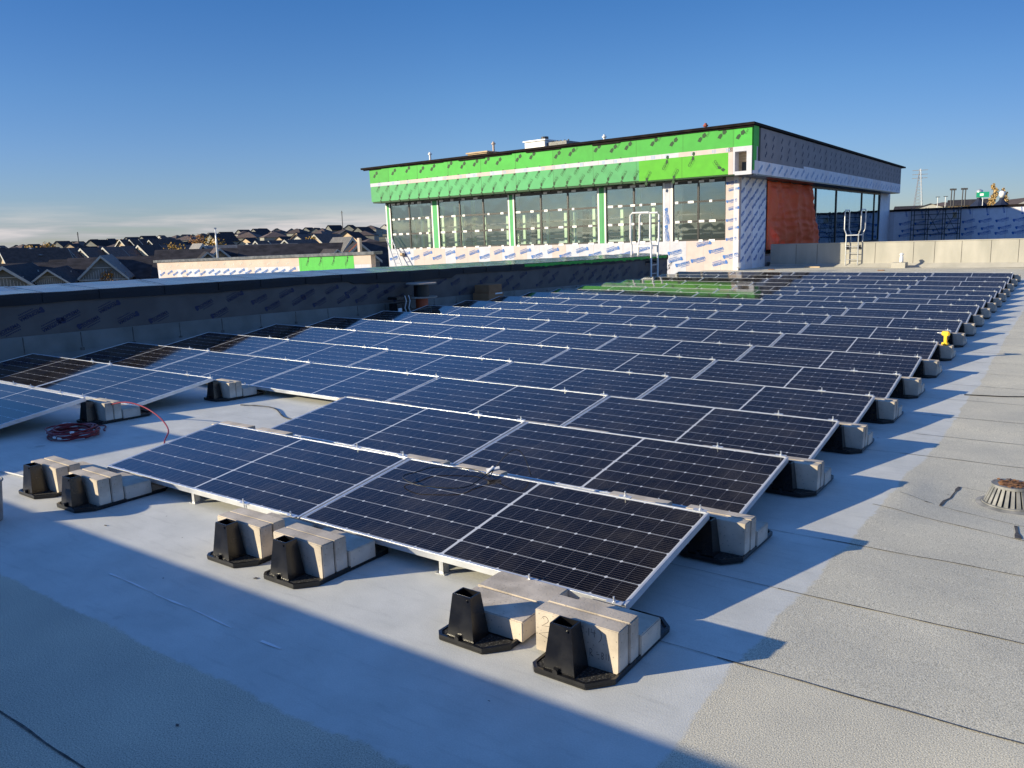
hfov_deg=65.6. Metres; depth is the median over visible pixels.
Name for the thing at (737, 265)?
bucket
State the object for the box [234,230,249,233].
house
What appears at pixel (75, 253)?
house
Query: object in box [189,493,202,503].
support foot
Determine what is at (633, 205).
window
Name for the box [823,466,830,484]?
concrete block
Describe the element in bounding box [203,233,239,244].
house
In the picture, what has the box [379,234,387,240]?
terrain
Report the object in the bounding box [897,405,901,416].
concrete block
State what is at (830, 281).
solar panel
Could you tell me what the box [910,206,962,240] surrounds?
scaffold
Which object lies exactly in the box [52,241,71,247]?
house
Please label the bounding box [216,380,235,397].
concrete block
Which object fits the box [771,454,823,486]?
concrete block
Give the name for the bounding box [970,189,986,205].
domed building
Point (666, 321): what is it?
solar panel
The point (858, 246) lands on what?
roof ladder
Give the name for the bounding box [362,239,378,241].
house
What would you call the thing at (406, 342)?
solar panel
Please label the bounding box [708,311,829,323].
solar panel
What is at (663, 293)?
solar panel
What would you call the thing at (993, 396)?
roof seam
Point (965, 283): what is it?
solar panel
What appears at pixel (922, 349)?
solar panel
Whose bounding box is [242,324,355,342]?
solar panel
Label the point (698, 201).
window
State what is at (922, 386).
concrete block
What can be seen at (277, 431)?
concrete block
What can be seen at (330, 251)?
house
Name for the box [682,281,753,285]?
solar panel
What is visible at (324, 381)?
solar panel
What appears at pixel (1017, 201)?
house
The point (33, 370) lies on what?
solar panel
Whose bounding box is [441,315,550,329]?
solar panel
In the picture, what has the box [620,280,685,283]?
solar panel
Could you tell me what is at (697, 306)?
solar panel
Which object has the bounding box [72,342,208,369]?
solar panel
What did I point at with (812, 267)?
plank
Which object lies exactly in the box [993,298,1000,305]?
concrete block
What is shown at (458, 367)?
solar panel
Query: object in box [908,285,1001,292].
solar panel
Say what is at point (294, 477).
solar panel
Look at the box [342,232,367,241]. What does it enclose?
house
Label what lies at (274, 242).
house
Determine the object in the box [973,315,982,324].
concrete block
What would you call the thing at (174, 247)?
tree
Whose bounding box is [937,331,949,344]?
cordless driver
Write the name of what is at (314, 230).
house
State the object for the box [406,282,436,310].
cable reel
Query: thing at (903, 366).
solar panel
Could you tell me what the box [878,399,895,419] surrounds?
concrete block
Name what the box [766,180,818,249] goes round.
tarp
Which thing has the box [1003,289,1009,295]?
concrete block
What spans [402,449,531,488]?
cable lead
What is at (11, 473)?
white cord
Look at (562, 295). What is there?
solar panel
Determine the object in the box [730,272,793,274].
solar panel
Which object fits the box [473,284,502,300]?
cardboard box
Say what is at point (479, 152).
roof curb
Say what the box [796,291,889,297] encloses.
solar panel
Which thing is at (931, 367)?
concrete block
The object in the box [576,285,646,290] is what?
solar panel
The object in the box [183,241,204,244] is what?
house
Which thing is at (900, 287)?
solar panel
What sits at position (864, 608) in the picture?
roof deck
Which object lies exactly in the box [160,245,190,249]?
house
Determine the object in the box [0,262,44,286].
house
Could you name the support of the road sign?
on the terrain
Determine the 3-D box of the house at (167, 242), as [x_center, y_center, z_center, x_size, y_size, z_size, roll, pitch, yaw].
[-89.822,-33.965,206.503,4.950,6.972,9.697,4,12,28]
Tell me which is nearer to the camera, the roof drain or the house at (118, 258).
the roof drain
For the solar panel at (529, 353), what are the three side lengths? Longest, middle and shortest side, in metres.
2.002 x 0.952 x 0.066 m
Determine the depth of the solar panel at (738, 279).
24.03 m
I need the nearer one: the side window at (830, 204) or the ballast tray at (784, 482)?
the ballast tray at (784, 482)
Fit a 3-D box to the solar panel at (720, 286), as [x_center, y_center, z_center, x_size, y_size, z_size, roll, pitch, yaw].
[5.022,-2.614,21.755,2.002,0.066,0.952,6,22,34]
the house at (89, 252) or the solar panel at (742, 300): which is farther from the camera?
the house at (89, 252)
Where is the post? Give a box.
[349,238,361,251]
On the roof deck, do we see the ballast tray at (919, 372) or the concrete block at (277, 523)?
the ballast tray at (919, 372)
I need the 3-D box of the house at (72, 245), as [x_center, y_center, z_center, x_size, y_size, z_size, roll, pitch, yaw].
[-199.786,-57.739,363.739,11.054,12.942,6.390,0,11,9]
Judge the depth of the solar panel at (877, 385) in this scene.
8.57 m
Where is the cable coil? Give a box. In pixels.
[44,422,100,440]
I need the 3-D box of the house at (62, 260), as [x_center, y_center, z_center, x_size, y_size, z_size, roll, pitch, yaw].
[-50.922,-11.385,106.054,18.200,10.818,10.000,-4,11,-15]
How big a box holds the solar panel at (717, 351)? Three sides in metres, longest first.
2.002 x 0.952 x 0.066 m
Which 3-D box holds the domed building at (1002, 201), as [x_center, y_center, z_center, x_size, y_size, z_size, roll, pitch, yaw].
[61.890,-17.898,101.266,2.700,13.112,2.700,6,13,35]
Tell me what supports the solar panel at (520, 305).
on the roof deck
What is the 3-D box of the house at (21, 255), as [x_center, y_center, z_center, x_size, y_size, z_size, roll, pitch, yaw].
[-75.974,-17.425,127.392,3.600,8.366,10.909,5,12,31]
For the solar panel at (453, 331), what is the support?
on the roof deck
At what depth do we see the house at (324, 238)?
219.41 m
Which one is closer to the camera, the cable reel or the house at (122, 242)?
the cable reel
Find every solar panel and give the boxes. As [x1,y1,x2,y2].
[0,353,111,387]
[0,382,85,428]
[35,364,212,405]
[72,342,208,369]
[107,423,408,519]
[153,351,310,384]
[164,332,289,354]
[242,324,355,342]
[248,340,388,365]
[250,362,439,400]
[270,396,525,464]
[300,458,709,608]
[308,317,412,332]
[324,330,452,351]
[349,350,512,379]
[362,311,459,323]
[387,322,504,339]
[388,377,607,425]
[410,305,501,315]
[422,338,569,363]
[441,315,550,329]
[452,300,537,309]
[455,422,787,513]
[474,362,668,398]
[482,329,617,349]
[487,309,588,320]
[489,296,569,303]
[520,292,598,298]
[525,303,620,313]
[533,320,656,337]
[543,348,715,378]
[549,289,623,294]
[560,298,650,306]
[563,396,839,458]
[575,313,689,326]
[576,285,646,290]
[590,294,675,301]
[596,336,752,360]
[599,282,666,286]
[610,307,717,318]
[617,290,698,296]
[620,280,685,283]
[639,377,874,423]
[640,277,703,280]
[640,326,783,346]
[641,287,718,292]
[642,301,741,310]
[658,274,718,277]
[663,284,736,288]
[668,296,763,304]
[675,271,732,274]
[678,318,808,333]
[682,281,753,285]
[693,293,782,299]
[693,360,901,397]
[700,278,767,281]
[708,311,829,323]
[714,289,798,294]
[716,274,781,278]
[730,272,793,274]
[733,285,813,290]
[735,304,847,315]
[737,346,921,376]
[749,282,826,286]
[757,299,863,308]
[765,278,838,283]
[771,333,937,358]
[777,295,877,302]
[778,275,850,279]
[792,272,860,275]
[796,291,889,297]
[800,323,951,343]
[811,287,899,292]
[823,315,961,332]
[825,284,909,289]
[836,279,918,284]
[842,308,971,322]
[848,275,925,280]
[858,272,932,276]
[859,302,978,314]
[874,298,985,307]
[887,293,991,302]
[898,289,996,297]
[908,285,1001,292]
[917,281,1005,288]
[924,276,1009,283]
[932,272,1013,278]
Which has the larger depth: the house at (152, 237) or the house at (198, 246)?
the house at (152, 237)
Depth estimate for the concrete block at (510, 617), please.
3.22 m
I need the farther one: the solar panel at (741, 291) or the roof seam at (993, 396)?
the solar panel at (741, 291)
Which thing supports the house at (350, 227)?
on the terrain
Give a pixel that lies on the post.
(359, 243)
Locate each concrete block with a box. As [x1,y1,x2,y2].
[31,459,68,492]
[44,456,80,473]
[69,469,111,505]
[78,461,108,470]
[82,466,123,501]
[89,399,113,420]
[94,398,121,418]
[118,472,151,498]
[121,404,140,417]
[216,378,241,396]
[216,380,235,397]
[217,511,272,558]
[220,421,254,428]
[230,507,284,538]
[242,384,256,395]
[257,427,292,435]
[267,512,313,526]
[273,527,334,578]
[286,523,347,571]
[322,527,374,566]
[407,454,449,464]
[456,463,506,475]
[471,586,541,641]
[478,571,567,603]
[524,420,558,425]
[536,602,627,674]
[548,594,638,663]
[569,426,607,431]
[578,597,660,655]
[609,491,671,505]
[686,504,755,549]
[688,513,749,555]
[755,520,767,546]
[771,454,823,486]
[771,459,820,490]
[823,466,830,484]
[839,422,867,446]
[842,424,864,448]
[867,431,872,444]
[875,397,897,417]
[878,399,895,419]
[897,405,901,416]
[901,376,921,393]
[904,378,919,395]
[921,383,924,392]
[922,359,939,373]
[924,360,937,375]
[940,345,952,358]
[953,333,964,345]
[964,324,974,334]
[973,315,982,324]
[981,308,989,317]
[987,303,995,310]
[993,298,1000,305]
[999,293,1005,300]
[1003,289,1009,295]
[1007,284,1013,290]
[1011,279,1016,285]
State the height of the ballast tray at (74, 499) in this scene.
0.204 m
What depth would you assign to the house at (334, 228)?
611.36 m
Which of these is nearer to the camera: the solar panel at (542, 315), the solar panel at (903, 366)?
the solar panel at (903, 366)
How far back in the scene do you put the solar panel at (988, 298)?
17.40 m
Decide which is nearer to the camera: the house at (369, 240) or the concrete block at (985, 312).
the concrete block at (985, 312)
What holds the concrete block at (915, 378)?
on the ballast tray at (898, 391)
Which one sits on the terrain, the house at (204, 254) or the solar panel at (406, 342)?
the house at (204, 254)
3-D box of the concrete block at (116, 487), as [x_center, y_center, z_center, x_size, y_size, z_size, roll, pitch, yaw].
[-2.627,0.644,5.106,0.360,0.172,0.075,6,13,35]
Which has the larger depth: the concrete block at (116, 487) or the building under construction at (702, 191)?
the building under construction at (702, 191)
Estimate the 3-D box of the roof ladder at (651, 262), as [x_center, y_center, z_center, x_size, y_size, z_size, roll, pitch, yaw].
[4.723,-4.899,28.303,0.828,2.404,0.787,6,13,35]
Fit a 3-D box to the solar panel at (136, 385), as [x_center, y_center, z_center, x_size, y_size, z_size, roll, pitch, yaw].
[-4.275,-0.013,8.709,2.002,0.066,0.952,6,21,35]
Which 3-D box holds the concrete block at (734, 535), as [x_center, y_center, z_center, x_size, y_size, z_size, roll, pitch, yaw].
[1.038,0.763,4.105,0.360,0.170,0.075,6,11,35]
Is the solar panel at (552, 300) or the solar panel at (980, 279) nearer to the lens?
the solar panel at (552, 300)
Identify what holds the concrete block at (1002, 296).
on the ballast tray
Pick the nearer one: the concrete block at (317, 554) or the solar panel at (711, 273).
the concrete block at (317, 554)
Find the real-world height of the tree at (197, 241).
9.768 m
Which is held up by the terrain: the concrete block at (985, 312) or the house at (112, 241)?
the house at (112, 241)
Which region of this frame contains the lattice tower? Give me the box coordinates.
[912,169,927,205]
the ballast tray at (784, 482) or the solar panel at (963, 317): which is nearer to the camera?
the ballast tray at (784, 482)
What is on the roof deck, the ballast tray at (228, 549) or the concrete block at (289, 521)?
the ballast tray at (228, 549)
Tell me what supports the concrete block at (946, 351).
on the ballast tray at (936, 355)
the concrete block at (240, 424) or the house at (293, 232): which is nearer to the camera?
the concrete block at (240, 424)
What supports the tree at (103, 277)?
on the terrain
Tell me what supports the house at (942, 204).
on the terrain
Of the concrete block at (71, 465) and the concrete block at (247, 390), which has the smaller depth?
the concrete block at (71, 465)
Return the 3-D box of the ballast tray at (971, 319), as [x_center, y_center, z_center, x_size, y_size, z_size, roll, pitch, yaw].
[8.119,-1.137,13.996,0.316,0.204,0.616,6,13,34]
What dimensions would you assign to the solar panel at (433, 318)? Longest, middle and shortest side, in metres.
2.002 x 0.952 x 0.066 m
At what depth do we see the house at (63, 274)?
83.73 m
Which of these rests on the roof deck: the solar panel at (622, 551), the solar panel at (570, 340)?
the solar panel at (570, 340)
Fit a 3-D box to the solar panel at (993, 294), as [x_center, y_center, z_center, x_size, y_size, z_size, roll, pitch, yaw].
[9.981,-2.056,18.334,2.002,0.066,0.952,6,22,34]
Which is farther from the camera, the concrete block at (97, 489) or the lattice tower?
the lattice tower
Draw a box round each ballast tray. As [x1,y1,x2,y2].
[18,462,115,498]
[57,473,167,512]
[76,400,151,424]
[204,380,264,401]
[207,518,319,567]
[263,535,387,588]
[439,587,520,653]
[533,608,669,689]
[679,516,772,564]
[765,460,833,496]
[821,424,873,453]
[860,399,902,423]
[890,378,924,398]
[912,360,941,378]
[931,345,955,360]
[948,333,966,347]
[957,323,976,336]
[968,315,983,326]
[976,308,989,318]
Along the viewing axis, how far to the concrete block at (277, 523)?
4.16 m
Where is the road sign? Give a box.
[976,192,988,205]
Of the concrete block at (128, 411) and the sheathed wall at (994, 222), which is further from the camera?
the sheathed wall at (994, 222)
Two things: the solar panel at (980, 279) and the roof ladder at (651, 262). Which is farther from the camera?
the roof ladder at (651, 262)
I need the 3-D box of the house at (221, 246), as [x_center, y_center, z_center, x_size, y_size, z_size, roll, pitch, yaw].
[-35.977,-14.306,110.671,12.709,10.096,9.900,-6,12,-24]
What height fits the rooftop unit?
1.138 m
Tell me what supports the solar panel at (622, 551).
on the ballast tray at (704, 544)
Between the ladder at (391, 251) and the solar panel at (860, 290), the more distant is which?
the ladder at (391, 251)
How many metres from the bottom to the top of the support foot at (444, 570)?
0.068 m
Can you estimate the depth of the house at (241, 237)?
396.25 m
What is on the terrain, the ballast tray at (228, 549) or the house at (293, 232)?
the house at (293, 232)
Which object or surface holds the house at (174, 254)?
on the terrain
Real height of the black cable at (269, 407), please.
0.017 m
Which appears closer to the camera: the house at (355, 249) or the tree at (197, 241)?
the house at (355, 249)
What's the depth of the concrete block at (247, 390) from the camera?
8.69 m
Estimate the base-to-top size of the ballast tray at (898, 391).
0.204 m
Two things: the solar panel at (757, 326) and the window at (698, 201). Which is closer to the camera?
the solar panel at (757, 326)
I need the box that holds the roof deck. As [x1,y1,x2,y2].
[0,266,1023,767]
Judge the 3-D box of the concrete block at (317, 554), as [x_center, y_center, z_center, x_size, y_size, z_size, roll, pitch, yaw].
[-1.021,0.826,3.898,0.360,0.172,0.075,6,13,35]
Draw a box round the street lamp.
[214,228,218,257]
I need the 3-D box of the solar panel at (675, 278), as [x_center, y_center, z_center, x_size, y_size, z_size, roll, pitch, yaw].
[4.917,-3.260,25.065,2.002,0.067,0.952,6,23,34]
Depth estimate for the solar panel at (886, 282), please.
21.77 m
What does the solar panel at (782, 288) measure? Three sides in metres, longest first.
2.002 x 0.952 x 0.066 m
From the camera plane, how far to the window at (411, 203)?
42.54 m
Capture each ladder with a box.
[386,237,401,265]
[630,211,659,276]
[844,209,866,264]
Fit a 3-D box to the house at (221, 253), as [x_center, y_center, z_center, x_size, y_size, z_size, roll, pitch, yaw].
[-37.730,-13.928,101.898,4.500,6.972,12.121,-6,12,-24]
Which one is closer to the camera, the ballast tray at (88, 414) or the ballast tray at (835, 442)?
the ballast tray at (835, 442)
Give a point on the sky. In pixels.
(120, 119)
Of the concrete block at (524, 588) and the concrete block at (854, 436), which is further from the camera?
the concrete block at (854, 436)
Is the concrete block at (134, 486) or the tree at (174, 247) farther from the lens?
the tree at (174, 247)
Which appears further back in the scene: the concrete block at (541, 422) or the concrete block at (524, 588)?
the concrete block at (541, 422)
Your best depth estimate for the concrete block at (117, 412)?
7.49 m
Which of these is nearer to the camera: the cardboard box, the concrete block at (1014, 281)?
the cardboard box
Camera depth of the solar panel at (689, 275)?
26.38 m
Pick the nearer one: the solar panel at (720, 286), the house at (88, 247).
the solar panel at (720, 286)
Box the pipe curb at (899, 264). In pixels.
[891,262,907,267]
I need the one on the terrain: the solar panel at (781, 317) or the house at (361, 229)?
the house at (361, 229)
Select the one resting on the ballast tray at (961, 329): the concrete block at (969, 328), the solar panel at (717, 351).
the concrete block at (969, 328)
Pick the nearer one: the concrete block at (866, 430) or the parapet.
the concrete block at (866, 430)
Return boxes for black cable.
[240,404,290,418]
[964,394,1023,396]
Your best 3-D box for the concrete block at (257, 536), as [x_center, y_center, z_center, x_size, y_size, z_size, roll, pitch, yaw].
[-1.393,0.788,4.155,0.360,0.172,0.075,6,13,35]
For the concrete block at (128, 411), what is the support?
on the ballast tray at (88, 414)
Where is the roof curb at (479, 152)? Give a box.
[466,151,497,154]
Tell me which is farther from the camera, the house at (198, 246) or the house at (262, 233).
the house at (262, 233)
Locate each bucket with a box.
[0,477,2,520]
[734,263,740,267]
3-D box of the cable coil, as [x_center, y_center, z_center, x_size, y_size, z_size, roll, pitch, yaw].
[-3.816,0.410,6.915,0.481,0.104,0.416,6,13,35]
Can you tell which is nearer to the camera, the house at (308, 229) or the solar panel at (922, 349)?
the solar panel at (922, 349)
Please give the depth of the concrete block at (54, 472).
5.24 m
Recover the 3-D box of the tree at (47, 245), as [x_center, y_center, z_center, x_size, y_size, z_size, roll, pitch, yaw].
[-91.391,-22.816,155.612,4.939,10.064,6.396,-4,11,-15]
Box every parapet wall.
[0,253,671,361]
[769,238,1023,267]
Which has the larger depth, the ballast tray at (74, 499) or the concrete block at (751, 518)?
the ballast tray at (74, 499)
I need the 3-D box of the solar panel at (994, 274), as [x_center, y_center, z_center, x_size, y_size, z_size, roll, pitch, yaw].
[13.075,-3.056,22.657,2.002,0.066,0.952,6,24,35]
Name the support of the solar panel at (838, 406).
on the ballast tray at (835, 442)
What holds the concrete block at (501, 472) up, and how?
on the ballast tray
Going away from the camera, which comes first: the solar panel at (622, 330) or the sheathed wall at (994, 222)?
the solar panel at (622, 330)
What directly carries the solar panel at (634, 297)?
on the roof deck
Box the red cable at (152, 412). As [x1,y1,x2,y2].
[111,402,168,443]
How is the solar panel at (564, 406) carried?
on the ballast tray
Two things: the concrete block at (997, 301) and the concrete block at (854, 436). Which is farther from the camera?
the concrete block at (997, 301)
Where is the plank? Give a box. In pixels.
[804,266,819,267]
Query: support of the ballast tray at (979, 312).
on the roof deck
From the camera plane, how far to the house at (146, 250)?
150.47 m
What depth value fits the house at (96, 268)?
91.81 m
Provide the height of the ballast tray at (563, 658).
0.204 m
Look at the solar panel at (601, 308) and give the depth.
16.43 m
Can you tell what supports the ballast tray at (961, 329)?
on the roof deck
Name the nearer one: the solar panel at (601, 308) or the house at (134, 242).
the solar panel at (601, 308)
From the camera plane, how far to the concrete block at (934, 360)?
9.52 m
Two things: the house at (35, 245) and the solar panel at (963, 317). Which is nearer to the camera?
the solar panel at (963, 317)
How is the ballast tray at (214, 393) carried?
on the roof deck
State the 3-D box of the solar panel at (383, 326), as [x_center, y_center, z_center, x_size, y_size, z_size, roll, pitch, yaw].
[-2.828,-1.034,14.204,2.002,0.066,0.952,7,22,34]
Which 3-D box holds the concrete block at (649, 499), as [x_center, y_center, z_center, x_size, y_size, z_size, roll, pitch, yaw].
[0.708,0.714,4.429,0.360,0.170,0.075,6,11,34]
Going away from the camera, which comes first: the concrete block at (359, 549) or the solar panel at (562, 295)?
the concrete block at (359, 549)
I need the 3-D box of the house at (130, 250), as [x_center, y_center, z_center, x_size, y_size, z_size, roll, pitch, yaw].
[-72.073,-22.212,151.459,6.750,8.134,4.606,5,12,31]
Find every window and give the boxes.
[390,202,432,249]
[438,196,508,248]
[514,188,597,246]
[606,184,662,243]
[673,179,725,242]
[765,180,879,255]
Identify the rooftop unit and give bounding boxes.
[523,136,576,148]
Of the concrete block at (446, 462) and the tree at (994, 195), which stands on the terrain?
the tree at (994, 195)
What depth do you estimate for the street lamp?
74.00 m
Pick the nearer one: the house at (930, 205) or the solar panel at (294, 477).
the solar panel at (294, 477)
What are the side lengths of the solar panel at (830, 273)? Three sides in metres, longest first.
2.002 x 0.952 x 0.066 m
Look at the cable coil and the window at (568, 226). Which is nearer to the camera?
the cable coil
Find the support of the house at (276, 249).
on the terrain
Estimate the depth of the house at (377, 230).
621.26 m
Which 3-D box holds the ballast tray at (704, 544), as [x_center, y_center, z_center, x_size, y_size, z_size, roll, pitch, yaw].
[1.144,0.745,4.202,0.316,0.204,0.616,6,11,35]
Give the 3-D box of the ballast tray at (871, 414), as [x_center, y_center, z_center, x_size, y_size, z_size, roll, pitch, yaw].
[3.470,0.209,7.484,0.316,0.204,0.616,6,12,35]
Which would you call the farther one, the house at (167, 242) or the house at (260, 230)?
the house at (260, 230)
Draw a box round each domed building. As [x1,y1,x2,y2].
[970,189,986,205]
[994,191,1007,204]
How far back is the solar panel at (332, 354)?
10.89 m
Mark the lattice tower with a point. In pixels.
(919, 170)
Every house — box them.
[0,247,59,249]
[0,248,72,263]
[0,259,152,279]
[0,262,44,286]
[25,244,40,247]
[27,265,80,285]
[48,259,66,261]
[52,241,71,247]
[64,243,82,247]
[67,256,153,261]
[68,248,83,257]
[77,246,97,247]
[77,254,134,282]
[78,248,106,257]
[84,240,111,246]
[101,247,128,256]
[107,240,117,243]
[115,239,132,246]
[120,246,142,255]
[128,239,141,245]
[135,244,163,255]
[138,236,158,238]
[138,239,167,244]
[147,239,184,244]
[151,248,237,278]
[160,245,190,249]
[178,235,202,241]
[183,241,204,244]
[189,243,206,248]
[194,233,206,238]
[196,251,214,258]
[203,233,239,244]
[206,243,296,248]
[210,237,234,244]
[210,248,230,257]
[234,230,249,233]
[236,232,260,241]
[237,238,258,244]
[237,241,388,266]
[246,232,267,235]
[250,229,269,232]
[253,240,280,243]
[259,231,285,240]
[268,240,282,243]
[275,236,291,239]
[281,239,318,243]
[286,229,311,235]
[289,234,313,239]
[302,227,312,231]
[309,228,320,232]
[310,234,341,242]
[313,229,333,232]
[315,231,332,233]
[321,249,341,252]
[325,225,341,231]
[330,237,355,252]
[333,229,352,233]
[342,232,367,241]
[343,225,355,230]
[343,242,381,266]
[353,227,375,233]
[360,231,378,240]
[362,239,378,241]
[370,226,382,236]
[380,224,386,233]
[893,205,923,209]
[915,203,942,208]
[935,202,947,206]
[947,199,988,206]
[1008,198,1023,203]
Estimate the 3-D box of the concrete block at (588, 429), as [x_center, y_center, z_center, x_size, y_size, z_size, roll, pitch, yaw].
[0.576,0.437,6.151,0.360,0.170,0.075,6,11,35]
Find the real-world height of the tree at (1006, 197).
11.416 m
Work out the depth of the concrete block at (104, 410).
7.44 m
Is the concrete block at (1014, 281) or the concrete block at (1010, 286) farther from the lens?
the concrete block at (1014, 281)
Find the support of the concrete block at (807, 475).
on the ballast tray at (784, 482)
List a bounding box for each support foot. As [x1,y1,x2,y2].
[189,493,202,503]
[435,561,451,575]
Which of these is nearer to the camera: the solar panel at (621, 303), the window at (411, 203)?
the solar panel at (621, 303)
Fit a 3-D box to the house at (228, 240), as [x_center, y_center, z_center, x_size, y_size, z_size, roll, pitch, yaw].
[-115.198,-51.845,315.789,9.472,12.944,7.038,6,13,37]
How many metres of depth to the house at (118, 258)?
103.20 m
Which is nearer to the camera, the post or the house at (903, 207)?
the post
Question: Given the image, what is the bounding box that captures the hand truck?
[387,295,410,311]
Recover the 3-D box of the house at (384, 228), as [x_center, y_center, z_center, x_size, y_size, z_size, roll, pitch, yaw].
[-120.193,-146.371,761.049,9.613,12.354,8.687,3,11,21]
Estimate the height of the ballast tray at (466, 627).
0.204 m
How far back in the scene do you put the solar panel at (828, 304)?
16.34 m
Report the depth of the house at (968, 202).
252.95 m
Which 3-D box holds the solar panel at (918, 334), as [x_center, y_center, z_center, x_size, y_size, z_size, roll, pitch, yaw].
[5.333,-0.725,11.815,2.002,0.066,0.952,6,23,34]
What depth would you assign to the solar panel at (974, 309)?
15.19 m
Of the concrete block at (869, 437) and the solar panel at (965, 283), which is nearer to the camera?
the concrete block at (869, 437)
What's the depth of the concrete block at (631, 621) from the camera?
3.00 m
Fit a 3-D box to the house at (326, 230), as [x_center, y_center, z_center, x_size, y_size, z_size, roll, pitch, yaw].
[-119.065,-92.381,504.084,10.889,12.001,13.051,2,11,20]
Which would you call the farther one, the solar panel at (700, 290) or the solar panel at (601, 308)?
the solar panel at (700, 290)
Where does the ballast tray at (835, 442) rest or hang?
on the roof deck
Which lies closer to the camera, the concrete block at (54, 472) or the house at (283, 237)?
the concrete block at (54, 472)
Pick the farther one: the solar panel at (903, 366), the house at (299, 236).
the house at (299, 236)
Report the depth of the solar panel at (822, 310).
15.24 m
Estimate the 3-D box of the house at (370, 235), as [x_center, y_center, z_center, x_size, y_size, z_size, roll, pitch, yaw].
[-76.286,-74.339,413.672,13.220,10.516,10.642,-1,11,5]
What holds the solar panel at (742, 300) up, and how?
on the roof deck
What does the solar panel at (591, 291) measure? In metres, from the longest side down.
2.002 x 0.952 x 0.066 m
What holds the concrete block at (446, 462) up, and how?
on the ballast tray
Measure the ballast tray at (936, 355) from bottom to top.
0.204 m
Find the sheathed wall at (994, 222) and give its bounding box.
[888,204,1023,240]
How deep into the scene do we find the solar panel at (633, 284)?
23.06 m
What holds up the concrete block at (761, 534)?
on the ballast tray at (704, 544)
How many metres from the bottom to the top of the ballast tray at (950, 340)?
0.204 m
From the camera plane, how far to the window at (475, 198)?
39.93 m
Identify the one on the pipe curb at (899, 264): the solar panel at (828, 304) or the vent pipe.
the vent pipe
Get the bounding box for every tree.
[39,241,55,246]
[100,270,130,280]
[163,243,184,249]
[187,234,204,243]
[204,236,225,245]
[990,183,998,204]
[1002,187,1008,203]
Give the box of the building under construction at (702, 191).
[361,121,905,273]
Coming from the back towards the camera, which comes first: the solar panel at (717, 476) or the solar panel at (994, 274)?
the solar panel at (994, 274)
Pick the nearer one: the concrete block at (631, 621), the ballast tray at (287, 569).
the concrete block at (631, 621)
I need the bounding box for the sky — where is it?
[0,0,1023,247]
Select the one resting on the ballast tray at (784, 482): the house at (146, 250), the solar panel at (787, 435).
the solar panel at (787, 435)
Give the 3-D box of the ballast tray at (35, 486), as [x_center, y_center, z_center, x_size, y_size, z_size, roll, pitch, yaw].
[-2.989,0.593,5.430,0.316,0.204,0.616,6,13,35]
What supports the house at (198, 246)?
on the terrain
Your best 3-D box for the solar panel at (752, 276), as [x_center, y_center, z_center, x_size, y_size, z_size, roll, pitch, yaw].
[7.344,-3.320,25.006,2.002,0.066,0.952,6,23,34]
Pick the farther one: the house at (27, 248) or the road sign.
the house at (27, 248)
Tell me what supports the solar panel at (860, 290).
on the roof deck
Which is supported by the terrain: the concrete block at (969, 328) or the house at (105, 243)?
the house at (105, 243)
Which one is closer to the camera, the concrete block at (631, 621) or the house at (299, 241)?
the concrete block at (631, 621)
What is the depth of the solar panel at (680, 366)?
9.72 m
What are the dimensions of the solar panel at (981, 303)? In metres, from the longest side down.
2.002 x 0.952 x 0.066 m
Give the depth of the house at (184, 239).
468.12 m
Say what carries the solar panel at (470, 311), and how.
on the roof deck
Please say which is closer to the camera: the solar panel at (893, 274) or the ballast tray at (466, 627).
the ballast tray at (466, 627)
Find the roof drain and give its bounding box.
[975,478,1023,514]
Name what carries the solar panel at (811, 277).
on the roof deck
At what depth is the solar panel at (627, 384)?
8.61 m
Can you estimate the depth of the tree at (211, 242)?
180.31 m
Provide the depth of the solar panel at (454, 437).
6.34 m
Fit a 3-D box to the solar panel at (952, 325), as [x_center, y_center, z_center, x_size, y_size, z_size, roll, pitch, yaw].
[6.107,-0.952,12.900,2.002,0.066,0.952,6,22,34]
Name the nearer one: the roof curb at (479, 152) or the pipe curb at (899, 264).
the pipe curb at (899, 264)
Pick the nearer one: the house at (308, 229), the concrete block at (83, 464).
the concrete block at (83, 464)
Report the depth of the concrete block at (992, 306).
15.97 m
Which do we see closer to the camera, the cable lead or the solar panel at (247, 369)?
the cable lead
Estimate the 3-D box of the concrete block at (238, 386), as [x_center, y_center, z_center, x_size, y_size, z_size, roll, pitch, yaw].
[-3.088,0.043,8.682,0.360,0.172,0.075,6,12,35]
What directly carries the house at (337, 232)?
on the terrain
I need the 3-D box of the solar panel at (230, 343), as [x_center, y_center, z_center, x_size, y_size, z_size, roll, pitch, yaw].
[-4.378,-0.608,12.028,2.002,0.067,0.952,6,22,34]
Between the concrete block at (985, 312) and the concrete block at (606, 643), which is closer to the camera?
the concrete block at (606, 643)
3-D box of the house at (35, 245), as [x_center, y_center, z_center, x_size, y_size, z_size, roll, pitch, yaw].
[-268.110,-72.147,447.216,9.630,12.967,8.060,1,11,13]
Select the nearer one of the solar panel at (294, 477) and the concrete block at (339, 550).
the concrete block at (339, 550)
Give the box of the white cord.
[0,470,22,476]
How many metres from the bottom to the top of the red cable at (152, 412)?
0.212 m
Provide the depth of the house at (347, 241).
103.42 m
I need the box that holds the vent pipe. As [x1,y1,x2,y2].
[899,253,903,261]
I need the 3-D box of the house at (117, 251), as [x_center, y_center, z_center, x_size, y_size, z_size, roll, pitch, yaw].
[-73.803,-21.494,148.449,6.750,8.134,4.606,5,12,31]
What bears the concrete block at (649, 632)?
on the ballast tray at (563, 658)
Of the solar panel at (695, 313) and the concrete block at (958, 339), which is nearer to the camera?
the concrete block at (958, 339)

